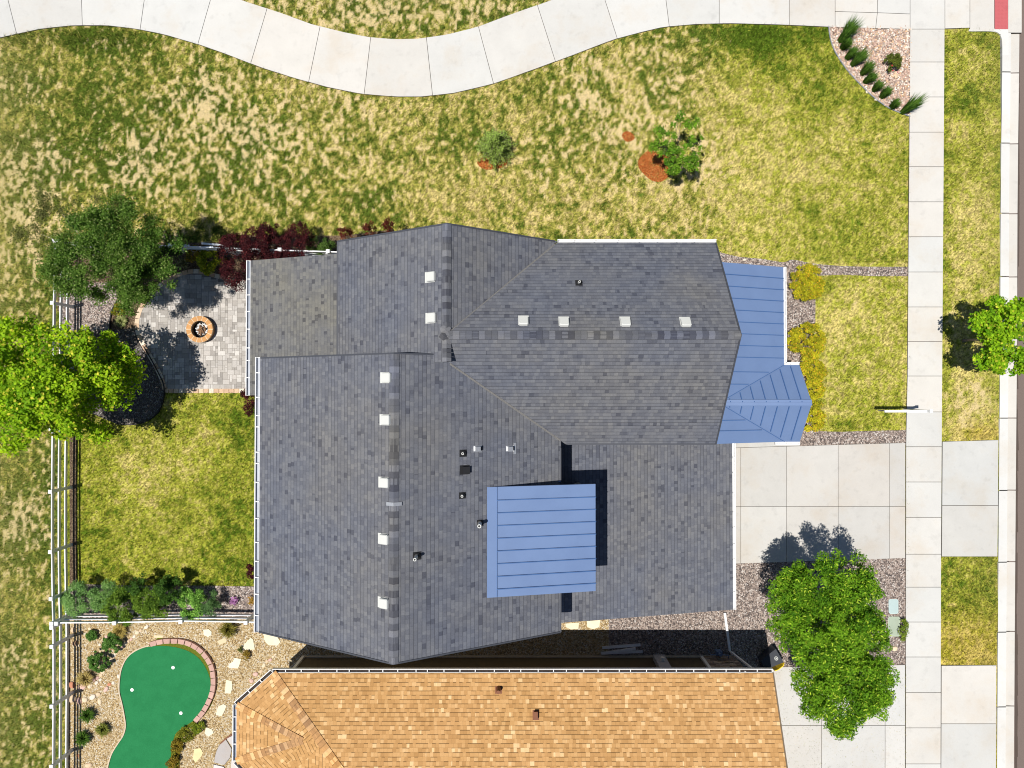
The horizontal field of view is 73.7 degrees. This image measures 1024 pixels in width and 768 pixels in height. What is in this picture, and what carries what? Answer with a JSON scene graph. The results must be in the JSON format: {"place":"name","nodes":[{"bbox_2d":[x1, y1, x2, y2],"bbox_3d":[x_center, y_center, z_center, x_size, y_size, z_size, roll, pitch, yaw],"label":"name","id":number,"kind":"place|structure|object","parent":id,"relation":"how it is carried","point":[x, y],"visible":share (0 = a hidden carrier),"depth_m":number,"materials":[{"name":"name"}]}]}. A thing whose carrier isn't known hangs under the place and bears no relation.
{"place":"outdoors","nodes":[
{"label":"outdoors","id":0,"kind":"place"},
{"bbox_2d":[0,0,1001,767],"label":"lawn","id":1,"kind":"structure","parent":0,"point":[708,42],"depth_m":30.13,"materials":[{"name":"plant"}]},
{"bbox_2d":[48,239,73,625],"bbox_3d":[-19.269,2.001,29.260,0.259,1.430,16.169,0,89,0],"label":"rail fence","id":2,"kind":"object","parent":1,"relation":"on","point":[65,488],"visible":0.65,"depth_m":29.08,"materials":[{"name":"white plastic"}]},
{"bbox_2d":[70,407,76,587],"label":"mulch bed","id":3,"kind":"object","parent":1,"relation":"on","point":[73,508],"visible":0.24,"depth_m":29.92,"materials":[{"name":"brown wood"}]},
{"bbox_2d":[62,283,116,333],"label":"gravel bed","id":4,"kind":"object","parent":1,"relation":"on","point":[84,313],"visible":0.4,"depth_m":30.03,"materials":[{"name":"gravel"}]},
{"bbox_2d":[5,182,188,319],"bbox_3d":[-15.776,-4.998,27.354,6.490,5.550,4.984,0,89,0],"label":"poplar tree","id":5,"kind":"object","parent":1,"relation":"on","point":[105,251],"visible":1,"depth_m":25.65,"materials":[{"name":"green plant"}]},
{"bbox_2d":[62,328,163,424],"bbox_3d":[-17.523,-0.340,30.048,4.563,0.120,4.272,0,89,0],"label":"gravel bed","id":6,"kind":"object","parent":1,"relation":"on","point":[146,405],"visible":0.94,"depth_m":29.98,"materials":[{"name":"gravel"}]},
{"bbox_2d":[0,312,147,457],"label":"maple tree","id":7,"kind":"object","parent":6,"relation":"on","point":[54,397],"visible":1,"depth_m":25.43,"materials":[{"name":"green plant"}]},
{"bbox_2d":[117,346,164,424],"bbox_3d":[-15.997,0.318,29.959,1.637,0.080,3.626,19,89,0],"label":"bed edging","id":8,"kind":"object","parent":6,"relation":"on","point":[163,394],"visible":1,"depth_m":29.93,"materials":[{"name":"black rubber"}]},
{"bbox_2d":[57,242,245,310],"bbox_3d":[-15.697,-4.717,30.117,8.673,0.104,3.037,0,89,0],"label":"mulch bed","id":9,"kind":"object","parent":1,"relation":"on","point":[238,261],"visible":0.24,"depth_m":30.07,"materials":[{"name":"wood"}]},
{"bbox_2d":[68,244,336,255],"bbox_3d":[-12.535,-5.763,29.368,13.199,1.430,0.198,2,89,0],"label":"rail fence","id":10,"kind":"object","parent":9,"relation":"on","point":[327,251],"visible":0.3,"depth_m":28.88,"materials":[{"name":"white plastic"}]},
{"bbox_2d":[215,232,246,262],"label":"plum shrub","id":11,"kind":"object","parent":9,"relation":"on","point":[225,241],"visible":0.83,"depth_m":28.54,"materials":[{"name":"red plant"}]},
{"bbox_2d":[218,252,252,291],"bbox_3d":[-11.526,-4.742,29.105,1.697,1.942,1.556,-31,89,0],"label":"plum shrub","id":12,"kind":"object","parent":9,"relation":"on","point":[225,271],"visible":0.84,"depth_m":28.59,"materials":[{"name":"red plant"}]},
{"bbox_2d":[70,584,253,618],"bbox_3d":[-15.219,9.517,29.908,8.602,0.124,1.533,0,89,0],"label":"gravel bed","id":13,"kind":"object","parent":1,"relation":"on","point":[240,593],"visible":0.24,"depth_m":29.85,"materials":[{"name":"gravel"}]},
{"bbox_2d":[60,578,103,617],"bbox_3d":[-18.339,9.242,29.176,1.850,1.415,1.752,-45,89,-1],"label":"green shrub","id":14,"kind":"object","parent":13,"relation":"on","point":[68,599],"visible":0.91,"depth_m":28.91,"materials":[{"name":"green plant"}]},
{"bbox_2d":[88,578,122,615],"bbox_3d":[-17.308,9.049,29.175,1.508,1.420,1.623,0,89,0],"label":"green shrub","id":15,"kind":"object","parent":13,"relation":"on","point":[97,603],"visible":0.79,"depth_m":28.81,"materials":[{"name":"green plant"}]},
{"bbox_2d":[99,585,139,626],"bbox_3d":[-16.553,9.416,29.087,1.733,1.585,1.801,0,89,0],"label":"green shrub","id":16,"kind":"object","parent":13,"relation":"on","point":[117,599],"visible":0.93,"depth_m":28.66,"materials":[{"name":"green plant"}]},
{"bbox_2d":[125,571,149,596],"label":"green shrub","id":17,"kind":"object","parent":13,"relation":"on","point":[134,588],"visible":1,"depth_m":28.71,"materials":[{"name":"green plant"}]},
{"bbox_2d":[131,583,170,619],"bbox_3d":[-15.257,9.270,29.122,1.501,1.522,1.561,0,89,0],"label":"green shrub","id":18,"kind":"object","parent":13,"relation":"on","point":[150,608],"visible":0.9,"depth_m":28.73,"materials":[{"name":"green plant"}]},
{"bbox_2d":[54,611,253,625],"bbox_3d":[-14.547,9.969,29.149,9.103,1.430,0.232,0,89,0],"label":"rail fence","id":19,"kind":"object","parent":13,"relation":"on","point":[180,621],"visible":0.63,"depth_m":28.88,"materials":[{"name":"white plastic"}]},
{"bbox_2d":[154,574,183,606],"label":"green shrub","id":20,"kind":"object","parent":13,"relation":"on","point":[162,590],"visible":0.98,"depth_m":28.63,"materials":[{"name":"green plant"}]},
{"bbox_2d":[177,584,206,619],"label":"green shrub","id":21,"kind":"object","parent":13,"relation":"on","point":[191,597],"visible":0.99,"depth_m":28.98,"materials":[{"name":"green plant"}]},
{"bbox_2d":[199,589,221,619],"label":"green shrub","id":22,"kind":"object","parent":13,"relation":"on","point":[208,605],"visible":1,"depth_m":29.11,"materials":[{"name":"green plant"}]},
{"bbox_2d":[111,246,243,329],"bbox_3d":[-15.124,-3.782,30.098,7.066,0.116,3.486,-41,89,-1],"label":"mulch bed","id":23,"kind":"object","parent":1,"relation":"on","point":[130,322],"visible":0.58,"depth_m":30.05,"materials":[{"name":"brown wood"}]},
{"bbox_2d":[114,315,125,327],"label":"grass clump","id":24,"kind":"object","parent":23,"relation":"on","point":[120,320],"visible":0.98,"depth_m":29.85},
{"bbox_2d":[151,239,182,258],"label":"green shrub","id":25,"kind":"object","parent":23,"relation":"on","point":[168,252],"visible":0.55,"depth_m":28.85,"materials":[{"name":"green plant"}]},
{"bbox_2d":[184,245,206,262],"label":"green shrub","id":26,"kind":"object","parent":23,"relation":"on","point":[190,258],"visible":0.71,"depth_m":29.37,"materials":[{"name":"green plant"}]},
{"bbox_2d":[195,250,223,275],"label":"green shrub","id":27,"kind":"object","parent":23,"relation":"on","point":[202,261],"visible":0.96,"depth_m":29.13,"materials":[{"name":"green plant"}]},
{"bbox_2d":[134,269,245,392],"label":"patio","id":28,"kind":"structure","parent":1,"relation":"on","point":[181,359],"depth_m":30.00,"materials":[{"name":"stone"}]},
{"bbox_2d":[186,316,214,342],"bbox_3d":[-13.602,-2.381,29.869,1.160,0.335,1.160,0,89,0],"label":"fire pit","id":29,"kind":"object","parent":28,"relation":"on","point":[200,329],"visible":1,"depth_m":29.71,"materials":[{"name":"stone"}]},
{"bbox_2d":[241,395,254,416],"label":"plum shrub","id":30,"kind":"object","parent":1,"relation":"on","point":[248,406],"visible":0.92,"depth_m":29.40,"materials":[{"name":"red plant"}]},
{"bbox_2d":[248,230,390,260],"bbox_3d":[-8.473,-5.905,30.121,6.554,0.128,1.536,-2,89,0],"label":"mulch bed","id":31,"kind":"object","parent":1,"relation":"on","point":[335,239],"visible":0.03,"depth_m":30.06,"materials":[{"name":"brown wood"}]},
{"bbox_2d":[238,226,273,260],"bbox_3d":[-10.788,-5.838,29.000,1.509,2.179,1.564,0,89,0],"label":"plum shrub","id":32,"kind":"object","parent":31,"relation":"on","point":[247,242],"visible":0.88,"depth_m":28.31,"materials":[{"name":"red plant"}]},
{"bbox_2d":[253,221,282,259],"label":"plum shrub","id":33,"kind":"object","parent":31,"relation":"on","point":[272,236],"visible":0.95,"depth_m":28.41,"materials":[{"name":"red plant"}]},
{"bbox_2d":[264,244,293,258],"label":"plum shrub","id":34,"kind":"object","parent":31,"relation":"on","point":[276,254],"visible":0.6,"depth_m":28.56,"materials":[{"name":"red plant"}]},
{"bbox_2d":[282,220,314,257],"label":"plum shrub","id":35,"kind":"object","parent":31,"relation":"on","point":[303,235],"visible":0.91,"depth_m":28.52,"materials":[{"name":"red plant"}]},
{"bbox_2d":[306,233,336,254],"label":"green shrub","id":36,"kind":"object","parent":31,"relation":"on","point":[322,246],"visible":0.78,"depth_m":29.11,"materials":[{"name":"green plant"}]},
{"bbox_2d":[336,227,353,239],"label":"plum shrub","id":37,"kind":"object","parent":31,"relation":"on","point":[347,232],"visible":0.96,"depth_m":28.61,"materials":[{"name":"red plant"}]},
{"bbox_2d":[361,221,376,234],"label":"plum shrub","id":38,"kind":"object","parent":31,"relation":"on","point":[365,227],"visible":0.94,"depth_m":28.54,"materials":[{"name":"red plant"}]},
{"bbox_2d":[381,216,394,231],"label":"plum shrub","id":39,"kind":"object","parent":31,"relation":"on","point":[385,224],"visible":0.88,"depth_m":28.43,"materials":[{"name":"red plant"}]},
{"bbox_2d":[69,619,608,767],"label":"gravel bed","id":40,"kind":"object","parent":1,"relation":"on","point":[583,639],"visible":0.03,"depth_m":29.82,"materials":[{"name":"gravel"}]},
{"bbox_2d":[49,620,73,767],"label":"rail fence","id":41,"kind":"object","parent":40,"relation":"on","point":[55,703],"visible":0.91,"depth_m":28.97,"materials":[{"name":"white plastic"}]},
{"bbox_2d":[73,731,91,748],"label":"grass clump","id":42,"kind":"object","parent":40,"relation":"on","point":[81,737],"visible":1,"depth_m":29.52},
{"bbox_2d":[74,671,92,689],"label":"grass clump","id":43,"kind":"object","parent":40,"relation":"on","point":[82,679],"visible":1,"depth_m":29.54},
{"bbox_2d":[78,707,94,723],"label":"grass clump","id":44,"kind":"object","parent":40,"relation":"on","point":[86,716],"visible":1,"depth_m":29.54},
{"bbox_2d":[85,630,97,641],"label":"mound plant","id":45,"kind":"object","parent":40,"relation":"on","point":[90,635],"visible":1,"depth_m":29.62,"materials":[{"name":"green plant"}]},
{"bbox_2d":[87,650,110,672],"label":"mound plant","id":46,"kind":"object","parent":40,"relation":"on","point":[92,660],"visible":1,"depth_m":29.41,"materials":[{"name":"green plant"}]},
{"bbox_2d":[93,723,108,738],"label":"grass clump","id":47,"kind":"object","parent":40,"relation":"on","point":[102,730],"visible":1,"depth_m":29.56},
{"bbox_2d":[101,632,122,653],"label":"mound plant","id":48,"kind":"object","parent":40,"relation":"on","point":[111,642],"visible":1,"depth_m":29.43,"materials":[{"name":"green plant"}]},
{"bbox_2d":[108,624,126,639],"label":"grass clump","id":49,"kind":"object","parent":40,"relation":"on","point":[119,630],"visible":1,"depth_m":29.59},
{"bbox_2d":[107,645,149,767],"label":"turf kerb","id":50,"kind":"structure","parent":40,"relation":"on","point":[122,702],"depth_m":29.76,"materials":[{"name":"stone"}]},
{"bbox_2d":[109,646,210,767],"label":"putting green","id":51,"kind":"object","parent":40,"relation":"on","point":[160,697],"visible":0.97,"depth_m":29.78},
{"bbox_2d":[170,738,182,754],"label":"hedge plant","id":52,"kind":"object","parent":40,"relation":"on","point":[174,747],"visible":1,"depth_m":29.55,"materials":[{"name":"orange plant"}]},
{"bbox_2d":[155,638,213,767],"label":"turf surround","id":53,"kind":"object","parent":40,"relation":"on","point":[191,650],"visible":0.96,"depth_m":29.81,"materials":[{"name":"brick"}]},
{"bbox_2d":[165,753,179,767],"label":"hedge plant","id":54,"kind":"object","parent":53,"relation":"on","point":[173,761],"visible":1,"depth_m":29.50,"materials":[{"name":"yellow plant"}]},
{"bbox_2d":[149,638,216,722],"bbox_3d":[-13.940,12.513,29.748,1.938,0.160,4.063,-31,89,0],"label":"block edging","id":55,"kind":"object","parent":53,"relation":"on","point":[204,655],"visible":1,"depth_m":29.68,"materials":[{"name":"stone"}]},
{"bbox_2d":[176,727,195,742],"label":"hedge plant","id":56,"kind":"object","parent":40,"relation":"on","point":[182,733],"visible":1,"depth_m":29.56,"materials":[{"name":"green plant"}]},
{"bbox_2d":[189,720,205,734],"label":"hedge plant","id":57,"kind":"object","parent":40,"relation":"on","point":[195,727],"visible":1,"depth_m":29.57,"materials":[{"name":"green plant"}]},
{"bbox_2d":[193,748,202,762],"bbox_3d":[-13.681,16.171,29.755,0.394,0.045,0.666,10,89,0],"label":"flagstone","id":58,"kind":"object","parent":40,"relation":"on","point":[198,753],"visible":1,"depth_m":29.73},
{"bbox_2d":[214,736,236,767],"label":"neighbour patio","id":59,"kind":"structure","parent":40,"relation":"on","point":[223,753],"depth_m":29.73,"materials":[{"name":"stone"}]},
{"bbox_2d":[218,619,237,639],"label":"grass clump","id":60,"kind":"object","parent":40,"relation":"on","point":[227,630],"visible":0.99,"depth_m":29.55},
{"bbox_2d":[242,638,254,649],"bbox_3d":[-11.521,11.344,29.822,0.595,0.045,0.535,0,89,0],"label":"flagstone","id":61,"kind":"object","parent":40,"relation":"on","point":[249,644],"visible":1,"depth_m":29.80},
{"bbox_2d":[263,634,280,645],"bbox_3d":[-10.482,11.159,29.825,0.758,0.045,0.511,0,89,0],"label":"flagstone","id":62,"kind":"object","parent":40,"relation":"on","point":[271,640],"visible":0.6,"depth_m":29.80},
{"bbox_2d":[587,620,599,628],"bbox_3d":[3.560,10.505,29.834,0.595,0.045,0.402,0,89,0],"label":"flagstone","id":63,"kind":"object","parent":40,"relation":"on","point":[593,624],"visible":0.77,"depth_m":29.81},
{"bbox_2d":[477,157,507,169],"bbox_3d":[-0.861,-9.772,30.183,1.353,0.112,0.621,0,89,0],"label":"mulch patch","id":64,"kind":"object","parent":1,"relation":"on","point":[482,164],"visible":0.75,"depth_m":30.13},
{"bbox_2d":[475,127,517,171],"bbox_3d":[-0.674,-10.271,29.271,1.875,1.751,1.799,33,89,0],"label":"conifer","id":65,"kind":"object","parent":1,"relation":"on","point":[495,144],"visible":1,"depth_m":29.42,"materials":[{"name":"green plant"}]},
{"bbox_2d":[232,612,787,767],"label":"tan house","id":66,"kind":"structure","parent":1,"relation":"on","point":[718,708],"depth_m":25.85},
{"bbox_2d":[246,223,811,664],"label":"grey house","id":67,"kind":"structure","parent":1,"relation":"on","point":[470,437],"depth_m":22.83,"materials":[{"name":"grey"}]},
{"bbox_2d":[638,150,669,181],"bbox_3d":[6.347,-9.640,30.181,1.505,0.112,1.279,44,89,1],"label":"mulch patch","id":68,"kind":"object","parent":1,"relation":"on","point":[645,158],"visible":0.64,"depth_m":30.12,"materials":[{"name":"wood"}]},
{"bbox_2d":[647,110,704,175],"bbox_3d":[6.712,-9.774,28.732,2.274,2.921,2.424,0,89,0],"label":"sapling","id":69,"kind":"object","parent":1,"relation":"on","point":[681,158],"visible":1,"depth_m":27.85,"materials":[{"name":"green plant"}]},
{"bbox_2d":[609,558,904,667],"bbox_3d":[10.732,11.136,29.891,13.030,0.112,7.123,0,89,0],"label":"gravel bed","id":70,"kind":"object","parent":1,"relation":"on","point":[751,638],"visible":0.3,"depth_m":29.84,"materials":[{"name":"gravel"}]},
{"bbox_2d":[602,643,640,648],"bbox_3d":[4.767,11.437,29.783,1.672,0.075,0.105,-4,89,0],"label":"downspout pipe","id":71,"kind":"object","parent":70,"relation":"on","point":[621,646],"visible":1,"depth_m":29.75,"materials":[{"name":"white plastic"}]},
{"bbox_2d":[601,650,642,654],"bbox_3d":[4.796,11.701,29.779,1.806,0.075,0.105,-3,89,0],"label":"downspout pipe","id":72,"kind":"object","parent":70,"relation":"on","point":[633,651],"visible":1,"depth_m":29.74,"materials":[{"name":"white plastic"}]},
{"bbox_2d":[604,647,635,654],"bbox_3d":[4.696,11.608,29.701,1.379,0.115,0.105,-9,89,0],"label":"downspout pipe","id":73,"kind":"object","parent":72,"relation":"on","point":[619,650],"visible":1,"depth_m":29.67,"materials":[{"name":"white plastic"}]},
{"bbox_2d":[765,548,900,740],"bbox_3d":[12.137,9.905,27.057,5.042,5.734,7.341,0,89,0],"label":"ash tree","id":74,"kind":"object","parent":70,"relation":"on","point":[857,677],"visible":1,"depth_m":25.25,"materials":[{"name":"green plant"}]},
{"bbox_2d":[888,599,897,613],"bbox_3d":[16.672,9.720,29.846,0.420,0.042,0.640,0,89,0],"label":"utility lid","id":75,"kind":"object","parent":70,"relation":"on","point":[893,606],"visible":1,"depth_m":29.83,"materials":[{"name":"plastic"}]},
{"bbox_2d":[888,616,899,635],"bbox_3d":[16.692,10.593,29.834,0.520,0.042,0.860,0,89,0],"label":"utility lid","id":76,"kind":"object","parent":70,"relation":"on","point":[894,623],"visible":0.83,"depth_m":29.81,"materials":[{"name":"plastic"}]},
{"bbox_2d":[897,618,909,642],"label":"flower plant","id":77,"kind":"object","parent":70,"relation":"on","point":[906,626],"visible":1,"depth_m":29.59,"materials":[{"name":"green plant"}]},
{"bbox_2d":[719,252,907,445],"bbox_3d":[12.752,-1.584,30.068,9.336,0.114,9.009,0,89,0],"label":"gravel bed","id":78,"kind":"object","parent":1,"relation":"on","point":[799,311],"visible":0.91,"depth_m":30.03,"materials":[{"name":"gravel"}]},
{"bbox_2d":[789,263,824,301],"bbox_3d":[12.783,-4.417,29.649,1.650,0.852,1.779,0,89,0],"label":"spirea bush","id":79,"kind":"object","parent":78,"relation":"on","point":[808,278],"visible":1,"depth_m":29.48,"materials":[{"name":"yellow plant"}]},
{"bbox_2d":[787,321,826,355],"bbox_3d":[12.775,-1.874,29.623,1.735,0.832,1.593,-29,89,0],"label":"spirea bush","id":80,"kind":"object","parent":78,"relation":"on","point":[797,334],"visible":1,"depth_m":29.46,"materials":[{"name":"yellow plant"}]},
{"bbox_2d":[800,352,828,383],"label":"spirea bush","id":81,"kind":"object","parent":78,"relation":"on","point":[809,360],"visible":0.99,"depth_m":29.46,"materials":[{"name":"yellow plant"}]},
{"bbox_2d":[804,398,826,431],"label":"spirea bush","id":82,"kind":"object","parent":78,"relation":"on","point":[816,418],"visible":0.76,"depth_m":29.46,"materials":[{"name":"yellow plant"}]},
{"bbox_2d":[805,379,825,399],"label":"spirea bush","id":83,"kind":"object","parent":78,"relation":"on","point":[819,391],"visible":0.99,"depth_m":29.51,"materials":[{"name":"yellow plant"}]},
{"bbox_2d":[829,25,911,114],"bbox_3d":[15.822,-13.816,30.240,3.661,0.112,4.028,0,89,0],"label":"gravel bed","id":84,"kind":"object","parent":1,"relation":"on","point":[884,45],"visible":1,"depth_m":30.19,"materials":[{"name":"gravel"}]},
{"bbox_2d":[839,36,853,50],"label":"grass clump","id":85,"kind":"object","parent":84,"relation":"on","point":[846,44],"visible":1,"depth_m":29.85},
{"bbox_2d":[837,13,864,43],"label":"grass clump","id":86,"kind":"object","parent":84,"relation":"on","point":[849,29],"visible":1,"depth_m":29.62,"materials":[{"name":"plant"}]},
{"bbox_2d":[844,44,859,60],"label":"grass clump","id":87,"kind":"object","parent":84,"relation":"on","point":[851,53],"visible":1,"depth_m":29.86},
{"bbox_2d":[850,47,872,66],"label":"grass clump","id":88,"kind":"object","parent":84,"relation":"on","point":[860,56],"visible":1,"depth_m":29.75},
{"bbox_2d":[860,59,875,75],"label":"grass clump","id":89,"kind":"object","parent":84,"relation":"on","point":[867,68],"visible":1,"depth_m":29.82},
{"bbox_2d":[828,26,910,116],"bbox_3d":[15.529,-13.588,30.168,0.734,0.050,5.415,-42,89,-1],"label":"bed edging","id":90,"kind":"object","parent":84,"relation":"on","point":[856,79],"visible":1,"depth_m":30.15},
{"bbox_2d":[862,70,879,83],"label":"grass clump","id":91,"kind":"object","parent":84,"relation":"on","point":[870,77],"visible":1,"depth_m":29.84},
{"bbox_2d":[871,78,886,92],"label":"grass clump","id":92,"kind":"object","parent":84,"relation":"on","point":[878,84],"visible":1,"depth_m":29.88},
{"bbox_2d":[879,84,893,98],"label":"grass clump","id":93,"kind":"object","parent":84,"relation":"on","point":[885,92],"visible":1,"depth_m":29.87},
{"bbox_2d":[883,52,902,72],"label":"rose bush","id":94,"kind":"object","parent":84,"relation":"on","point":[896,61],"visible":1,"depth_m":29.79,"materials":[{"name":"green plant"}]},
{"bbox_2d":[889,98,902,109],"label":"grass clump","id":95,"kind":"object","parent":84,"relation":"on","point":[895,103],"visible":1,"depth_m":29.89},
{"bbox_2d":[899,92,929,114],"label":"grass clump","id":96,"kind":"object","parent":84,"relation":"on","point":[913,103],"visible":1,"depth_m":29.64,"materials":[{"name":"plant"}]},
{"bbox_2d":[878,409,932,412],"bbox_3d":[16.346,1.128,28.992,1.831,1.990,0.130,0,89,0],"label":"sign post","id":97,"kind":"object","parent":1,"relation":"on","point":[914,410],"visible":1,"depth_m":28.24,"materials":[{"name":"white plastic"}]},
{"bbox_2d":[962,294,1023,376],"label":"maple tree","id":98,"kind":"object","parent":1,"relation":"on","point":[996,338],"visible":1,"depth_m":26.11,"materials":[{"name":"green plant"}]},
{"bbox_2d":[0,0,1021,96],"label":"footpath","id":99,"kind":"structure","parent":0,"point":[521,42],"depth_m":30.18,"materials":[{"name":"concrete"}]},
{"bbox_2d":[994,0,1007,28],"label":"tactile paving","id":100,"kind":"structure","parent":99,"relation":"on","point":[1000,14],"depth_m":30.18,"materials":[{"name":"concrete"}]},
{"bbox_2d":[757,644,783,670],"bbox_3d":[11.142,11.955,29.546,0.901,0.580,0.835,-31,89,0],"label":"wheelie bin","id":101,"kind":"object","parent":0,"point":[769,656],"visible":0.84,"depth_m":29.32,"materials":[{"name":"grey plastic"}]},
{"bbox_2d":[735,442,904,563],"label":"driveway","id":102,"kind":"structure","parent":0,"point":[794,503],"depth_m":29.89,"materials":[{"name":"concrete"}]},
{"bbox_2d":[757,664,904,767],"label":"neighbour driveway","id":103,"kind":"structure","parent":0,"point":[867,739],"depth_m":29.74,"materials":[{"name":"concrete"}]},
{"bbox_2d":[905,29,943,767],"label":"sidewalk","id":104,"kind":"structure","parent":0,"point":[923,460],"depth_m":29.95,"materials":[{"name":"concrete"}]},
{"bbox_2d":[941,665,995,767],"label":"neighbour apron","id":105,"kind":"object","parent":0,"point":[968,716],"visible":1,"depth_m":29.76,"materials":[{"name":"concrete"}]},
{"bbox_2d":[941,440,997,556],"bbox_3d":[20.055,5.000,29.961,2.540,0.145,5.098,0,89,0],"label":"driveway apron","id":106,"kind":"object","parent":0,"point":[969,506],"visible":1,"depth_m":29.89,"materials":[{"name":"concrete"}]},
{"bbox_2d":[1004,0,1023,767],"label":"road","id":107,"kind":"structure","parent":0,"point":[1020,552],"depth_m":30.03,"materials":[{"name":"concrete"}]},
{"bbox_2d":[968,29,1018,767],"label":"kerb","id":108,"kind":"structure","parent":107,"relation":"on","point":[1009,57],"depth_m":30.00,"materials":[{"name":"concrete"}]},
{"bbox_2d":[1015,69,1019,767],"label":"road edge seam","id":109,"kind":"object","parent":107,"relation":"on","point":[1016,634],"visible":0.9,"depth_m":29.97,"materials":[{"name":"concrete"}]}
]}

